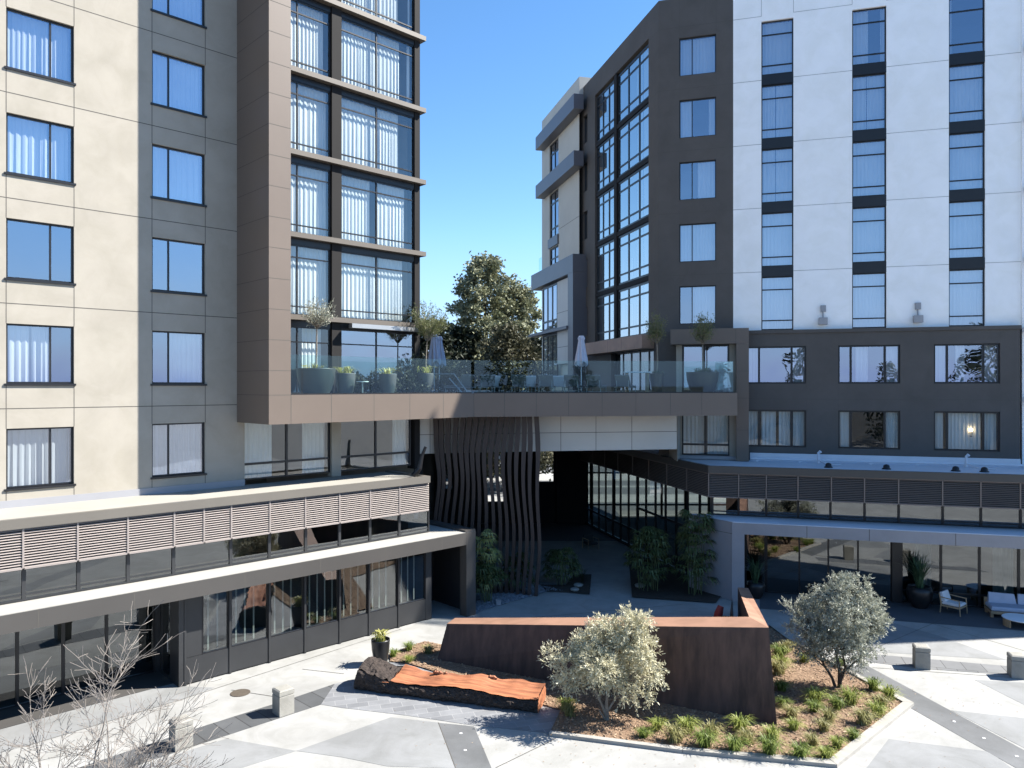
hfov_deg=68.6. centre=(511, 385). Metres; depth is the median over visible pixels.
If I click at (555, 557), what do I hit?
fan palm
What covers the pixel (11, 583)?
window
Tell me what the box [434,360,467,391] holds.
shrub
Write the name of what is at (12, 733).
gray paving
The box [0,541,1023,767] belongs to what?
plaza
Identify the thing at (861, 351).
window
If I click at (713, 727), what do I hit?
grass tuft
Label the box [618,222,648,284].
window
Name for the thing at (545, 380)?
chair
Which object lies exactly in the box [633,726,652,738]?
grass tuft
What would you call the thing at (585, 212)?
window
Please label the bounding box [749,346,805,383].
window
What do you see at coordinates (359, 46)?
window
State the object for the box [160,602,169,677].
door
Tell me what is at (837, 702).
grass tuft
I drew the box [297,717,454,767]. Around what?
gray paving
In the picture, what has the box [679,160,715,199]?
window
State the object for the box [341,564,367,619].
window
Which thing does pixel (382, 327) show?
awning cassette
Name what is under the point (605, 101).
window
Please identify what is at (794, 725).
grass tuft
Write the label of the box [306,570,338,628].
window
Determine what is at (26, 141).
window
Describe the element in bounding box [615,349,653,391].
window
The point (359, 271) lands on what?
window
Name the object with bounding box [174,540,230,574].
window
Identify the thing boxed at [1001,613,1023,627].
coffee table
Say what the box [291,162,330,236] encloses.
window
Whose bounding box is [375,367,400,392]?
potted plant
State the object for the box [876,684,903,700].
grass tuft
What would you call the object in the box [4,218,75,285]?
window
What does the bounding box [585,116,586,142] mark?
window
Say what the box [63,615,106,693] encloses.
window
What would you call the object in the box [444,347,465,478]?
conifer
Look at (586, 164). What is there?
window
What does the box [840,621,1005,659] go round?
gray paving
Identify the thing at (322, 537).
window
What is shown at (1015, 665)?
bollard
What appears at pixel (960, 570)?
window
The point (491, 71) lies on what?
sky
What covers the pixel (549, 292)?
window
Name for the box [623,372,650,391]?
table
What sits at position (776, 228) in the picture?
window
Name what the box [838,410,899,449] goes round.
window
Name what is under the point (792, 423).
window
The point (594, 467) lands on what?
window
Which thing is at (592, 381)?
chair
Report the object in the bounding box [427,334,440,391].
umbrella
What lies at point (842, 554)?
window
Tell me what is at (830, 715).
grass tuft
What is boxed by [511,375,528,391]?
chair
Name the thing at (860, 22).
window
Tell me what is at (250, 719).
paver strip
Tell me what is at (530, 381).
chair
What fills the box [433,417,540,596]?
slat screen
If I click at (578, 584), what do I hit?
rock
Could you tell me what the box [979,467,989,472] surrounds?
roof drain
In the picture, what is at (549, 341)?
window
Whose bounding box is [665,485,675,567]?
window
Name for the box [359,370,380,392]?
shrub
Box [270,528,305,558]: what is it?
window
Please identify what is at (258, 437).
window
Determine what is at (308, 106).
window
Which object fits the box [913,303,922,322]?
floodlight
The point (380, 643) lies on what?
potted plant
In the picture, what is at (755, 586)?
potted plant
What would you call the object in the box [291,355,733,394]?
glass balustrade
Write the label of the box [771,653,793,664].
grass tuft
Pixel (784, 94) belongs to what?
window
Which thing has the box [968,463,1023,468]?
roof pipe
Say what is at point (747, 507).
window
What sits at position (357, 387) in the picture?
shrub
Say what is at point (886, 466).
roof drain
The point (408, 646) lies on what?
grass tuft
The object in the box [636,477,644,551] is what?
window
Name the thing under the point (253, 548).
window
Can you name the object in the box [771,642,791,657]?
grass tuft
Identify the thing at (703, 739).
grass tuft
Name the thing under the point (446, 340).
conifer
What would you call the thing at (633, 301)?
window
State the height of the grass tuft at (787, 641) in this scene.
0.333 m
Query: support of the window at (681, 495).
in the podium building at (803, 524)
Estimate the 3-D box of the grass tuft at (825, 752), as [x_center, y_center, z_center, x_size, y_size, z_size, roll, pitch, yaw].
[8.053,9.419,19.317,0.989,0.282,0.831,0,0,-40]
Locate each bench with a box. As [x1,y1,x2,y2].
[354,656,545,712]
[722,599,732,616]
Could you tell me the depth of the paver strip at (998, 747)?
21.28 m
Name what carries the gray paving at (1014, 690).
on the plaza
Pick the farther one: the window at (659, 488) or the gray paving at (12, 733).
the window at (659, 488)
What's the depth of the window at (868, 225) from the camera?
37.21 m
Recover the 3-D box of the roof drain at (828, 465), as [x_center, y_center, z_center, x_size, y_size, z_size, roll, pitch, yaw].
[14.599,3.650,34.648,0.380,0.230,0.370,0,0,0]
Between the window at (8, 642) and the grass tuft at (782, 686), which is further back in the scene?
the grass tuft at (782, 686)
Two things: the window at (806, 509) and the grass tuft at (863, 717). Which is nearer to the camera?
the grass tuft at (863, 717)
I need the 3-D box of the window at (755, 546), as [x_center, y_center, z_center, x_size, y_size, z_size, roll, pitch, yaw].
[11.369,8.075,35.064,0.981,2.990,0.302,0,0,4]
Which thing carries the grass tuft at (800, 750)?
on the mulch bed at (589, 722)
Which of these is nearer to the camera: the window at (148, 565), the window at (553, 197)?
the window at (148, 565)
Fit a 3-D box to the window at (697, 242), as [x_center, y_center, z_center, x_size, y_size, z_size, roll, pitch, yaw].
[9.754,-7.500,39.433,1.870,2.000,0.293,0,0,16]
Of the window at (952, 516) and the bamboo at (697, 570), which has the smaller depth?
the window at (952, 516)
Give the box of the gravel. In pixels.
[475,580,561,614]
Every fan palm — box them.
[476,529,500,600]
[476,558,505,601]
[502,552,535,590]
[541,547,582,584]
[622,526,676,590]
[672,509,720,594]
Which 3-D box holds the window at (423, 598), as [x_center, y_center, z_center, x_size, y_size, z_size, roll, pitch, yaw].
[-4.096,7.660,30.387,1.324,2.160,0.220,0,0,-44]
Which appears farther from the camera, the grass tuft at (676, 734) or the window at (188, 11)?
the window at (188, 11)
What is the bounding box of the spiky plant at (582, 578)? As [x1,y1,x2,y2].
[575,566,588,582]
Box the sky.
[420,0,660,364]
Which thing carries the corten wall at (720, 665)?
on the plaza
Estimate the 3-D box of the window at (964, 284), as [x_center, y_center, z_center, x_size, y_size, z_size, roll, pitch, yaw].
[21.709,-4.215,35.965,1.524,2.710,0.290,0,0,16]
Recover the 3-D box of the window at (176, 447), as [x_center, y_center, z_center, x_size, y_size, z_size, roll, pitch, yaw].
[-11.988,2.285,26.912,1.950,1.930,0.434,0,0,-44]
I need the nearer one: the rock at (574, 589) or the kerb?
the kerb
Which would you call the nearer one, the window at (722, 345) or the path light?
the path light
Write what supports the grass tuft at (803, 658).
on the mulch bed at (589, 722)
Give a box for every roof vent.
[817,450,840,465]
[965,453,995,469]
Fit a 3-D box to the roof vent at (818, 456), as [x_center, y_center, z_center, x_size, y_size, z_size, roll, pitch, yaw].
[15.098,3.440,35.995,0.450,0.639,1.416,0,0,-20]
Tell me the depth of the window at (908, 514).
32.93 m
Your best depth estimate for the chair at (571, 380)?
35.51 m
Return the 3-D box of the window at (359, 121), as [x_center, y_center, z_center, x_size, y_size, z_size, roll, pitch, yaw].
[-5.896,-10.755,32.800,3.844,2.810,0.290,0,0,-44]
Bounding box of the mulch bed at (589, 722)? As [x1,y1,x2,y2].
[389,626,900,757]
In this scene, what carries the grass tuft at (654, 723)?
on the mulch bed at (589, 722)
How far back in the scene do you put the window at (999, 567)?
32.28 m
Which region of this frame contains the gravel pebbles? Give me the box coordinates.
[476,585,559,613]
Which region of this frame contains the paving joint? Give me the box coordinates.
[30,604,1020,767]
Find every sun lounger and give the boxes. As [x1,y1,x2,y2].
[444,375,474,391]
[478,375,495,391]
[479,376,500,391]
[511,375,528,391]
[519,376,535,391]
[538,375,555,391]
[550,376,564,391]
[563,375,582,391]
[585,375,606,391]
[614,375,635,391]
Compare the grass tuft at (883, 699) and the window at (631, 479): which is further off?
the window at (631, 479)
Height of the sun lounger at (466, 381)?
0.870 m
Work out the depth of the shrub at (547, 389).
41.81 m
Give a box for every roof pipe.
[751,457,816,462]
[820,459,964,466]
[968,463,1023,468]
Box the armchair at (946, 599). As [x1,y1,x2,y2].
[939,589,967,616]
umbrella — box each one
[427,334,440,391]
[433,336,445,389]
[574,336,587,391]
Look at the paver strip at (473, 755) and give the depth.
19.98 m
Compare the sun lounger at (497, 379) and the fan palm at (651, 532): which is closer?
the fan palm at (651, 532)
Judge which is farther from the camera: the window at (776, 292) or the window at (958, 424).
the window at (776, 292)
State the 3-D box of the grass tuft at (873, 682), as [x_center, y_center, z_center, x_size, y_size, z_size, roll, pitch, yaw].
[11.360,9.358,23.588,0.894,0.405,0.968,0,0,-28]
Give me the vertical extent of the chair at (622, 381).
0.870 m
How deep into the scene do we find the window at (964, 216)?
36.02 m
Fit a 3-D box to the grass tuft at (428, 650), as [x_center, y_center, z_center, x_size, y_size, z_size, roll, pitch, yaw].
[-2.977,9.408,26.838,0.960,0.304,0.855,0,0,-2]
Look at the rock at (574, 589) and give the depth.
35.04 m
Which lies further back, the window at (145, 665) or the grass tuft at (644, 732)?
the window at (145, 665)
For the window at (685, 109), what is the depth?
39.59 m
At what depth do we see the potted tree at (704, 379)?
35.21 m
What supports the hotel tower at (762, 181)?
on the podium building at (803, 524)
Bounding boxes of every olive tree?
[537,601,669,719]
[777,570,895,687]
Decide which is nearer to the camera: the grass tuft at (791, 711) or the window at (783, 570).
the grass tuft at (791, 711)
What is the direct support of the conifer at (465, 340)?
on the pavement at (545, 477)
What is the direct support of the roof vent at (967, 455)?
on the podium building at (803, 524)
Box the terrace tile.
[760,592,1023,630]
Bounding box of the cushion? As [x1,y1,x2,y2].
[714,605,723,616]
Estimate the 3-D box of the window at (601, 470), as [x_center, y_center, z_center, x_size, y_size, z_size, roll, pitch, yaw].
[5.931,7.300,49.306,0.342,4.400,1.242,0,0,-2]
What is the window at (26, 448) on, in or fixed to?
in the hotel tower at (202, 202)
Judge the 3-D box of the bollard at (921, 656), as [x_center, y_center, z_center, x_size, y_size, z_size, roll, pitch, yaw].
[13.973,9.218,25.633,0.468,0.740,0.468,0,0,16]
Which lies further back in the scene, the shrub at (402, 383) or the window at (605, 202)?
the window at (605, 202)
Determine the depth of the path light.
32.78 m
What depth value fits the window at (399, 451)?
33.70 m
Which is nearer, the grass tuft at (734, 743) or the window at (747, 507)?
the grass tuft at (734, 743)
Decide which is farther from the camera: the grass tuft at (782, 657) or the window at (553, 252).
the window at (553, 252)
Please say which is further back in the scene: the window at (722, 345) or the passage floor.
the passage floor
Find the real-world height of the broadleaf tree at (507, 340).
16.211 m
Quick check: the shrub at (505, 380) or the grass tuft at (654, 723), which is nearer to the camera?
the grass tuft at (654, 723)
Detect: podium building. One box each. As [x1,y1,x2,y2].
[0,470,475,728]
[578,449,1023,607]
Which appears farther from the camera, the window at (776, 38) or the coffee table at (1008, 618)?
the window at (776, 38)
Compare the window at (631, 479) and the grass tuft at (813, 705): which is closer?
the grass tuft at (813, 705)
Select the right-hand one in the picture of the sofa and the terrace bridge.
the sofa
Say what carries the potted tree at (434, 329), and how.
on the terrace bridge
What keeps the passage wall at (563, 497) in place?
on the passage floor
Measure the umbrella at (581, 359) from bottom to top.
3.020 m
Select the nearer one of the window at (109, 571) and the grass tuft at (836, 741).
the grass tuft at (836, 741)
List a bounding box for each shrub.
[337,371,368,392]
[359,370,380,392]
[366,363,383,390]
[394,369,430,392]
[404,352,424,392]
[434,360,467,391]
[486,368,521,391]
[524,365,552,391]
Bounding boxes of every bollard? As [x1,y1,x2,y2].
[169,714,192,750]
[272,684,293,716]
[912,643,930,669]
[1007,651,1023,678]
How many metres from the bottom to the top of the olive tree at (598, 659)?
3.470 m
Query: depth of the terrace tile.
31.66 m
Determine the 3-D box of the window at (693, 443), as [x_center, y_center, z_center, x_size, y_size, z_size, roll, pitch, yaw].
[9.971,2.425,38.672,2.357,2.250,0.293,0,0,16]
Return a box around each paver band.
[321,662,559,732]
[867,654,1007,674]
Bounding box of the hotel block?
[528,77,590,390]
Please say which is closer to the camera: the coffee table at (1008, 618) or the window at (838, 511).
the coffee table at (1008, 618)
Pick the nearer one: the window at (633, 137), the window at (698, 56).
the window at (698, 56)
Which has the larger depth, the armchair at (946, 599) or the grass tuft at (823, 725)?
the armchair at (946, 599)
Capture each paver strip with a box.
[79,684,333,767]
[439,723,490,767]
[851,664,1023,767]
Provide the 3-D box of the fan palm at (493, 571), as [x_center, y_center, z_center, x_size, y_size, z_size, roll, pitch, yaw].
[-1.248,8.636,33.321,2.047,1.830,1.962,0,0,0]
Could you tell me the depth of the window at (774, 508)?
34.53 m
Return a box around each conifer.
[414,316,467,475]
[443,322,493,468]
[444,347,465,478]
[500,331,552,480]
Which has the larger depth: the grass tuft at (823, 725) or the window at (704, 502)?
the window at (704, 502)
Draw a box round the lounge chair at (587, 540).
[582,534,598,549]
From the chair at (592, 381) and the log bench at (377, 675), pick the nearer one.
the log bench at (377, 675)
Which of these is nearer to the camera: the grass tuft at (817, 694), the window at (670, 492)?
the grass tuft at (817, 694)
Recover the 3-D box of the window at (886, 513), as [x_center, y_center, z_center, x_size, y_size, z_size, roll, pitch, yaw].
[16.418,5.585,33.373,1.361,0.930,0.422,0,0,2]
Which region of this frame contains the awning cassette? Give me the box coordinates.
[349,323,428,331]
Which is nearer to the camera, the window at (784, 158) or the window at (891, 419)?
the window at (891, 419)
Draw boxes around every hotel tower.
[0,0,425,585]
[579,0,1023,467]
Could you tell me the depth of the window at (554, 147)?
57.07 m
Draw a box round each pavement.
[446,473,552,480]
[488,494,502,500]
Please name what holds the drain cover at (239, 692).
on the plaza
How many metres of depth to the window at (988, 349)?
35.74 m
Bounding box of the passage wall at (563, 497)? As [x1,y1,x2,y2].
[419,451,586,523]
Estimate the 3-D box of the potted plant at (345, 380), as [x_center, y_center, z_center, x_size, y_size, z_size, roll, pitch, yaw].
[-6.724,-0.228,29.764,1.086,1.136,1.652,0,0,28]
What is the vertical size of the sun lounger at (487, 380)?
0.870 m
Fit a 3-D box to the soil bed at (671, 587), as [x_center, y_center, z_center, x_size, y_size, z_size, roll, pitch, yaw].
[7.559,9.552,37.896,4.250,0.003,9.629,0,0,0]
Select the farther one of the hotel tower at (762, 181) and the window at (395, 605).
the hotel tower at (762, 181)
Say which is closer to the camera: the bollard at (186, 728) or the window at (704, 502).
the bollard at (186, 728)
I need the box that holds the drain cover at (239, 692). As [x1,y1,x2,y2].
[230,689,249,696]
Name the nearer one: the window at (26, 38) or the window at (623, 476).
the window at (26, 38)
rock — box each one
[570,587,578,590]
[574,583,582,586]
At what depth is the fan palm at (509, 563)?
35.01 m
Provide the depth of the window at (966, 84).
36.02 m
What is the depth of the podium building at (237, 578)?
24.95 m
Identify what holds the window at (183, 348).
in the hotel tower at (202, 202)
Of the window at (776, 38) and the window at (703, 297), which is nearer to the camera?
the window at (776, 38)
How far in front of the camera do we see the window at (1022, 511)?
31.84 m
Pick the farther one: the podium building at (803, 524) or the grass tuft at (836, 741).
the podium building at (803, 524)
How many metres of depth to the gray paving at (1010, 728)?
21.28 m
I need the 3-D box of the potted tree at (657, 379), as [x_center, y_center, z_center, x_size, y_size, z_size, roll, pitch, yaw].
[6.729,-1.643,35.018,1.205,3.967,1.033,0,0,25]
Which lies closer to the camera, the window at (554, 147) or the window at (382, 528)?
the window at (382, 528)
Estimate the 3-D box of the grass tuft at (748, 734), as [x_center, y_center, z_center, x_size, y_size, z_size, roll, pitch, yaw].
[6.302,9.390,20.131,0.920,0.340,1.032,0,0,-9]
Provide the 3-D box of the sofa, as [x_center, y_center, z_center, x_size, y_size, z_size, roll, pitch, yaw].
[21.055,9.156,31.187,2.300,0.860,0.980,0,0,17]
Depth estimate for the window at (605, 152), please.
47.75 m
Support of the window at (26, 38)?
in the hotel tower at (202, 202)
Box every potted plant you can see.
[333,366,360,392]
[369,629,390,660]
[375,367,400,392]
[745,558,773,598]
[898,554,941,608]
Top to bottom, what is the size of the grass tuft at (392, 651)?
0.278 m
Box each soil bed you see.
[542,574,590,593]
[628,554,720,602]
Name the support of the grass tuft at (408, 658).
on the mulch bed at (589, 722)
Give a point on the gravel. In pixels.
(478, 597)
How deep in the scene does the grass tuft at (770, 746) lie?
19.37 m
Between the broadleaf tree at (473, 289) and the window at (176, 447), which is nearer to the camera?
the window at (176, 447)
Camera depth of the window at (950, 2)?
35.92 m
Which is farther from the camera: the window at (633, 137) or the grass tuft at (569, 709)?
the window at (633, 137)
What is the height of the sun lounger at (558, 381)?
0.870 m
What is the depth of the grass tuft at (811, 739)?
19.95 m
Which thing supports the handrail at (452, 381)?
on the terrace bridge
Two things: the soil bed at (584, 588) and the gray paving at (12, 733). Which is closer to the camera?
the gray paving at (12, 733)
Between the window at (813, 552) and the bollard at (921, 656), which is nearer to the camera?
the bollard at (921, 656)
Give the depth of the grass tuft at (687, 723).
20.66 m
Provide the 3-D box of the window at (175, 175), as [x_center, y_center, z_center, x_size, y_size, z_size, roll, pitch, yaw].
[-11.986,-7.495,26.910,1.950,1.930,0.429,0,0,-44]
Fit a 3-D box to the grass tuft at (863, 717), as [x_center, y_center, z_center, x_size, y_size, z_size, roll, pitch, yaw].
[9.960,9.347,21.227,1.242,0.425,1.107,0,0,36]
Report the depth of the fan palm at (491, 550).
33.30 m
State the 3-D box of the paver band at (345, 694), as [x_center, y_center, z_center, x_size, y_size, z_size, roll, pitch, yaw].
[-1.942,9.589,23.465,7.634,0.003,3.818,0,0,16]
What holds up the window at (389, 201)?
in the hotel tower at (202, 202)
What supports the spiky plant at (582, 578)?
on the soil bed at (584, 588)
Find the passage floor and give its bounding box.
[450,523,616,540]
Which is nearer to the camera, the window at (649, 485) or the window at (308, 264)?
the window at (308, 264)
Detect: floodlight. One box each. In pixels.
[818,305,827,324]
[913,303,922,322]
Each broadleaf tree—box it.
[439,250,535,471]
[468,315,552,483]
[489,275,541,454]
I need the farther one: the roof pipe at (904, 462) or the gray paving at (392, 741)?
the roof pipe at (904, 462)
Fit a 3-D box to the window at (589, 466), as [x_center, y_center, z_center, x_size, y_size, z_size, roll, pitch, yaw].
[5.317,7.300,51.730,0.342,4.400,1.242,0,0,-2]
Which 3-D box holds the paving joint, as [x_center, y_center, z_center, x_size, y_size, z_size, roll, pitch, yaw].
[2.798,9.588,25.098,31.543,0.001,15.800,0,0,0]
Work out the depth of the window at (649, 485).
42.20 m
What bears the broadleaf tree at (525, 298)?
on the pavement at (545, 477)
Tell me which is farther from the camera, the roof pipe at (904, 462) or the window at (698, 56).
the window at (698, 56)
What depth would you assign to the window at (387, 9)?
33.13 m
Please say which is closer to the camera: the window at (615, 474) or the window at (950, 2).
the window at (950, 2)
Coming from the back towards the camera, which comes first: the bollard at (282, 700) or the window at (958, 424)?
the window at (958, 424)
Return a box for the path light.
[496,599,500,604]
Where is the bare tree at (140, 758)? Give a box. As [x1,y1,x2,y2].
[0,600,233,767]
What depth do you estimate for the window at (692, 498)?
37.30 m
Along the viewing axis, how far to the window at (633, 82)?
43.37 m
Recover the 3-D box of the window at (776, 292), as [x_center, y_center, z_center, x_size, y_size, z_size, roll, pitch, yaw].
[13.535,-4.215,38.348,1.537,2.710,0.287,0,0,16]
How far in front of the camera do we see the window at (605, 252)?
47.75 m
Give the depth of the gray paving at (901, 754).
19.39 m
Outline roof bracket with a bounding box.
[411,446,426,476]
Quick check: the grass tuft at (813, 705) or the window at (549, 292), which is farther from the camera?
the window at (549, 292)
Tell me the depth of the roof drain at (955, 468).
33.08 m
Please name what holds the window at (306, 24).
in the hotel tower at (202, 202)
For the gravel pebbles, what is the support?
on the gravel
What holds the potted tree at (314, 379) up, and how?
on the terrace bridge
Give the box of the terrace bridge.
[291,390,736,460]
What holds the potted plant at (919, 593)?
on the terrace tile
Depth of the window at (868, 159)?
37.22 m
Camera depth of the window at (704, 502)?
36.04 m
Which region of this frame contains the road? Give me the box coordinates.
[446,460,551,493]
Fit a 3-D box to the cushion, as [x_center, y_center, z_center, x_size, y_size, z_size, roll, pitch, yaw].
[8.042,8.858,29.247,0.447,0.643,0.314,0,0,-23]
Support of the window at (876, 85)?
in the hotel tower at (762, 181)
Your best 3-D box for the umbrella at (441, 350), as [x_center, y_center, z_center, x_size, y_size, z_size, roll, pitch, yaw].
[-3.834,-1.145,39.600,0.699,2.970,0.697,0,0,22]
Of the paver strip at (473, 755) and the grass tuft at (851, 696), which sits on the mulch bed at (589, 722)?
the grass tuft at (851, 696)
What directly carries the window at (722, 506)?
in the podium building at (803, 524)
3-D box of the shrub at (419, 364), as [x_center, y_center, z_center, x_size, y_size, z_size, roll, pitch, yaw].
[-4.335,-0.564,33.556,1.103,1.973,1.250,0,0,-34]
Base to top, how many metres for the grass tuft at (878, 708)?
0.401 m
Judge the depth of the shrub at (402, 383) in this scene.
32.62 m
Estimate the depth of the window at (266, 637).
25.65 m
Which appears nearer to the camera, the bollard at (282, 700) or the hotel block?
the bollard at (282, 700)
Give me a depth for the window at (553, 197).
57.02 m
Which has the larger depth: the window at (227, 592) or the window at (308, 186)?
the window at (308, 186)
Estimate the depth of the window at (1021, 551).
32.03 m
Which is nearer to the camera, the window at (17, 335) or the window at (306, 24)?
the window at (17, 335)
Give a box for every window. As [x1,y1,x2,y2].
[0,568,23,604]
[0,632,16,709]
[4,8,75,85]
[4,113,75,185]
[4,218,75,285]
[4,323,75,385]
[4,427,75,491]
[17,623,62,705]
[24,561,78,600]
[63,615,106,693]
[79,553,127,590]
[107,605,154,682]
[128,548,173,582]
[150,0,206,28]
[150,51,206,117]
[150,144,206,207]
[150,237,206,296]
[150,331,206,385]
[150,422,206,479]
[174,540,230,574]
[202,591,228,654]
[231,534,269,564]
[231,583,267,646]
[245,422,329,479]
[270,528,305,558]
[271,576,303,636]
[291,0,330,77]
[291,80,330,156]
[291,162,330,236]
[291,244,330,316]
[291,326,330,392]
[306,523,339,552]
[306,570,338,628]
[340,519,369,546]
[341,419,410,470]
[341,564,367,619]
[342,0,413,30]
[342,18,413,103]
[342,96,413,176]
[342,173,413,249]
[342,251,413,322]
[342,329,413,392]
[370,515,399,541]
[370,558,396,612]
[400,511,428,536]
[400,553,424,605]
[543,282,556,330]
[543,333,557,375]
[550,139,557,171]
[550,189,557,237]
[550,246,557,264]
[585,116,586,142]
[585,164,586,190]
[585,212,586,238]
[586,463,591,525]
[592,464,597,528]
[597,81,613,141]
[597,133,613,191]
[597,186,613,241]
[597,239,613,292]
[597,292,613,341]
[598,466,604,531]
[605,468,611,535]
[612,470,619,539]
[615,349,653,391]
[618,44,648,122]
[618,103,648,176]
[618,162,648,230]
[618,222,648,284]
[618,281,648,337]
[620,472,627,543]
[628,474,635,545]
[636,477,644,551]
[645,479,654,557]
[655,482,664,560]
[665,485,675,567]
[676,488,686,574]
[679,34,715,75]
[679,97,715,137]
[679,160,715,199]
[679,223,715,261]
[679,285,715,323]
[682,344,728,391]
[682,416,728,455]
[687,491,698,562]
[699,495,713,513]
[710,497,738,515]
[739,499,765,516]
[744,534,766,591]
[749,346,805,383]
[749,410,805,447]
[761,19,792,74]
[761,83,792,138]
[761,147,792,202]
[761,212,792,266]
[761,276,792,329]
[766,499,797,517]
[767,536,798,593]
[798,500,829,519]
[799,537,827,595]
[828,539,857,597]
[830,501,864,521]
[838,345,899,383]
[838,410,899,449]
[852,7,885,64]
[852,73,885,130]
[852,139,885,196]
[852,206,885,262]
[852,272,885,327]
[858,540,891,600]
[865,504,898,522]
[899,505,942,524]
[902,543,940,604]
[934,343,998,383]
[934,411,998,451]
[941,545,979,607]
[943,507,980,526]
[949,0,983,53]
[949,62,983,122]
[949,131,983,190]
[949,200,983,258]
[949,269,983,325]
[980,547,1018,607]
[981,508,1020,528]
[1019,549,1023,593]
[1021,510,1023,528]
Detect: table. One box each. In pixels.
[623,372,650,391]
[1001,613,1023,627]
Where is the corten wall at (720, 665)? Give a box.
[438,587,776,724]
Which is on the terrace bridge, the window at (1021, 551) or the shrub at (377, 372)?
the shrub at (377, 372)
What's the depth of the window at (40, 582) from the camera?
21.69 m
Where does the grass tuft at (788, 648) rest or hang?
on the mulch bed at (589, 722)
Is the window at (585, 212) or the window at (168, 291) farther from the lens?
the window at (585, 212)
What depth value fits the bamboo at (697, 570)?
34.16 m
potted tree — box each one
[296,296,337,392]
[407,300,448,392]
[643,312,668,391]
[686,312,718,391]
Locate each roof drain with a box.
[824,463,832,467]
[882,464,890,469]
[951,466,960,471]
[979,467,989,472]
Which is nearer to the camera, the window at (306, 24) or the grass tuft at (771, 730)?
the grass tuft at (771, 730)
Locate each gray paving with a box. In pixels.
[0,686,211,752]
[141,739,294,767]
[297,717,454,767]
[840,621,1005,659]
[867,739,1010,767]
[951,710,1023,747]
[976,680,1023,703]
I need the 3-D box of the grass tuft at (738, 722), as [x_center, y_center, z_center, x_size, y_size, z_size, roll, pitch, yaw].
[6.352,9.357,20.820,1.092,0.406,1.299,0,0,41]
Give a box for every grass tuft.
[389,648,398,656]
[400,654,415,662]
[402,640,415,651]
[418,643,438,654]
[554,696,574,710]
[559,701,581,717]
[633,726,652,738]
[644,714,668,731]
[655,720,690,744]
[671,715,702,734]
[687,725,721,748]
[698,718,726,736]
[718,733,752,750]
[724,711,756,731]
[733,726,760,743]
[750,731,790,755]
[755,722,788,739]
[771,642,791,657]
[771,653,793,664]
[771,657,793,675]
[773,678,793,691]
[774,641,794,653]
[774,694,796,706]
[776,639,797,649]
[779,703,805,717]
[782,716,809,730]
[783,739,816,757]
[795,684,834,703]
[798,730,826,745]
[799,653,808,662]
[803,699,825,712]
[811,705,845,722]
[813,716,836,731]
[814,743,840,758]
[824,733,849,748]
[826,693,846,710]
[832,685,869,705]
[841,726,865,739]
[845,704,884,726]
[860,697,895,717]
[864,675,888,690]
[869,693,897,706]
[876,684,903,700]
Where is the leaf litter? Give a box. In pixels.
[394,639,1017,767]
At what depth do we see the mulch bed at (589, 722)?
22.04 m
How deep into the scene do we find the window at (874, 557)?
33.61 m
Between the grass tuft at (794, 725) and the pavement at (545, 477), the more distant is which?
the pavement at (545, 477)
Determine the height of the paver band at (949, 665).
0.003 m
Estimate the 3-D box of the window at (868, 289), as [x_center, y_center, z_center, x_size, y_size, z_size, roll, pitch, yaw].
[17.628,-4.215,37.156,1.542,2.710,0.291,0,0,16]
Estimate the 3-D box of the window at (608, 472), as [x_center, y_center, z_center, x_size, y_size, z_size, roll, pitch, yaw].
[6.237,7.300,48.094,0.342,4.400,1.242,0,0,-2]
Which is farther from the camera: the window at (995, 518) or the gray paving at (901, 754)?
the window at (995, 518)
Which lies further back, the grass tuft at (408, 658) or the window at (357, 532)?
the window at (357, 532)
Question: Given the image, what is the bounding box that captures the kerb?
[549,625,913,767]
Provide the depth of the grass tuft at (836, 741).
19.78 m
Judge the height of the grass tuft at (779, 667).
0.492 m
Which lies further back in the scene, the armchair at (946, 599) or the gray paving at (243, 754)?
the armchair at (946, 599)
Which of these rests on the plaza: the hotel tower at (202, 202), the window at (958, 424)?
the hotel tower at (202, 202)
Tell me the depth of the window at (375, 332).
32.64 m
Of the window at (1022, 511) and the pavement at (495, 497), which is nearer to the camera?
the window at (1022, 511)
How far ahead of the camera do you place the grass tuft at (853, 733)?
20.32 m
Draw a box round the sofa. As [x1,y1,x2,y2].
[984,591,1023,616]
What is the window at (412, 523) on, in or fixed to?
in the podium building at (237, 578)
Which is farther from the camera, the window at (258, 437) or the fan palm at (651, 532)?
the fan palm at (651, 532)
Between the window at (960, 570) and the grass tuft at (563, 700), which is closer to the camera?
the grass tuft at (563, 700)
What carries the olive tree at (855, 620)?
on the mulch bed at (589, 722)
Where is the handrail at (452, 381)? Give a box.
[434,373,467,391]
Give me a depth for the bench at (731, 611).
29.14 m
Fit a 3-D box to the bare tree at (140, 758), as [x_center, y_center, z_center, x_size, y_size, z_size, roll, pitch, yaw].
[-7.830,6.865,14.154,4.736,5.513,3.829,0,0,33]
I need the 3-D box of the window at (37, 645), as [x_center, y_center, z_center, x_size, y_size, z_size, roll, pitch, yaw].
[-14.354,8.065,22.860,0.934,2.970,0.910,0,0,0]
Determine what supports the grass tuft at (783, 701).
on the mulch bed at (589, 722)
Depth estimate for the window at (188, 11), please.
27.18 m
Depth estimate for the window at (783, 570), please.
34.72 m
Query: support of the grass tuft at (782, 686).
on the mulch bed at (589, 722)

